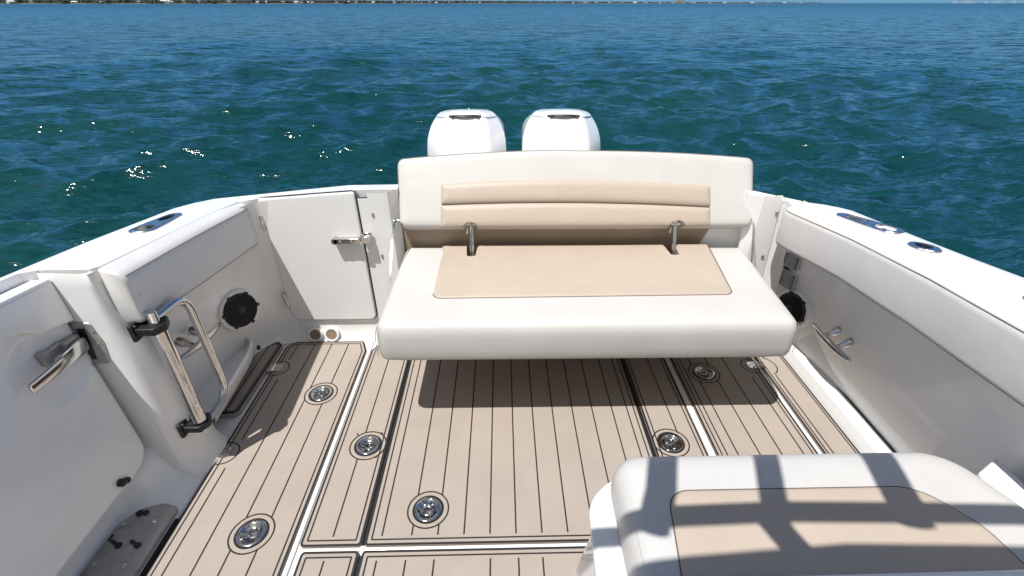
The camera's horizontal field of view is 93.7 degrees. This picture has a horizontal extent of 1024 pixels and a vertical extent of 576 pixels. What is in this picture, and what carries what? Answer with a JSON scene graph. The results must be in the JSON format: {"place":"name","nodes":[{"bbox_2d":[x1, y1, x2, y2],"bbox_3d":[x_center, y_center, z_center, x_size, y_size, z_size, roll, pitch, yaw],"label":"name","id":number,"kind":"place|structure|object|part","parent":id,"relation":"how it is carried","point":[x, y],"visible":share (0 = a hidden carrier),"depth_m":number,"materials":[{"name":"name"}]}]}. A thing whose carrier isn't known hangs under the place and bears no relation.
{"place":"outdoors","nodes":[
{"label":"outdoors","id":0,"kind":"place"},
{"bbox_2d":[0,3,515,3],"bbox_3d":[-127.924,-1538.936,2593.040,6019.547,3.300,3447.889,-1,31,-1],"label":"shore land","id":1,"kind":"structure","parent":0,"point":[257,3],"depth_m":1393.96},
{"bbox_2d":[0,0,820,2],"bbox_3d":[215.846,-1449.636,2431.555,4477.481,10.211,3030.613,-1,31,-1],"label":"shore trees","id":2,"kind":"object","parent":1,"relation":"on","point":[205,1],"visible":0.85,"depth_m":1497.63,"materials":[{"name":"green plant"}]},
{"bbox_2d":[0,3,1023,277],"bbox_3d":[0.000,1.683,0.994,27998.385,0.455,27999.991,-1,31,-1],"label":"sea water","id":3,"kind":"structure","parent":0,"point":[906,117],"depth_m":11.56,"materials":[{"name":"blue liquid"}]},
{"bbox_2d":[0,184,1023,575],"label":"motor boat","id":4,"kind":"object","parent":3,"relation":"on","point":[330,440],"visible":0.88,"depth_m":1.77,"materials":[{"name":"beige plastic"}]},
{"bbox_3d":[-1.338,0.484,1.095,0.207,0.759,1.044,-1,31,-1],"label":"side door","id":5,"kind":"part","parent":4,"relation":"part of","materials":[{"name":"white plastic"}]},
{"bbox_2d":[126,297,227,437],"bbox_3d":[-1.141,0.259,1.683,0.093,0.515,0.227,-1,31,-1],"label":"hand rail","id":6,"kind":"object","parent":4,"relation":"attached to","point":[155,326],"visible":1,"depth_m":1.63,"materials":[{"name":"silver metal"}]},
{"bbox_3d":[-0.919,-0.131,2.294,0.470,0.674,0.066,-1,31,-1],"label":"transom door","id":7,"kind":"part","parent":4,"relation":"part of","materials":[{"name":"white plastic"}]},
{"bbox_2d":[427,109,505,155],"bbox_3d":[-0.316,-0.453,3.795,0.540,1.858,0.820,-1,31,-2],"label":"outboard motor","id":8,"kind":"object","parent":4,"relation":"attached to","point":[458,131],"visible":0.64,"depth_m":3.13,"materials":[{"name":"white paint"}]},
{"bbox_2d":[522,109,600,150],"bbox_3d":[0.342,-0.460,3.807,0.540,1.858,0.820,0,31,1],"label":"outboard motor","id":9,"kind":"object","parent":4,"relation":"attached to","point":[559,129],"visible":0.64,"depth_m":3.15,"materials":[{"name":"white paint"}]},
{"bbox_2d":[375,150,799,359],"bbox_3d":[0.306,-0.189,2.054,1.678,0.604,0.888,-1,31,-1],"label":"bench seat","id":10,"kind":"object","parent":4,"relation":"attached to","point":[569,301],"visible":1,"depth_m":2.08,"materials":[{"name":"white leather"}]},
{"bbox_2d":[574,452,1023,575],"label":"front seat","id":11,"kind":"object","parent":4,"relation":"on","point":[886,514],"visible":1,"depth_m":1.09,"materials":[{"name":"white leather"}]},
{"bbox_2d":[349,0,1023,2],"label":"sky","id":12,"kind":"structure","parent":0,"point":[793,1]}
]}

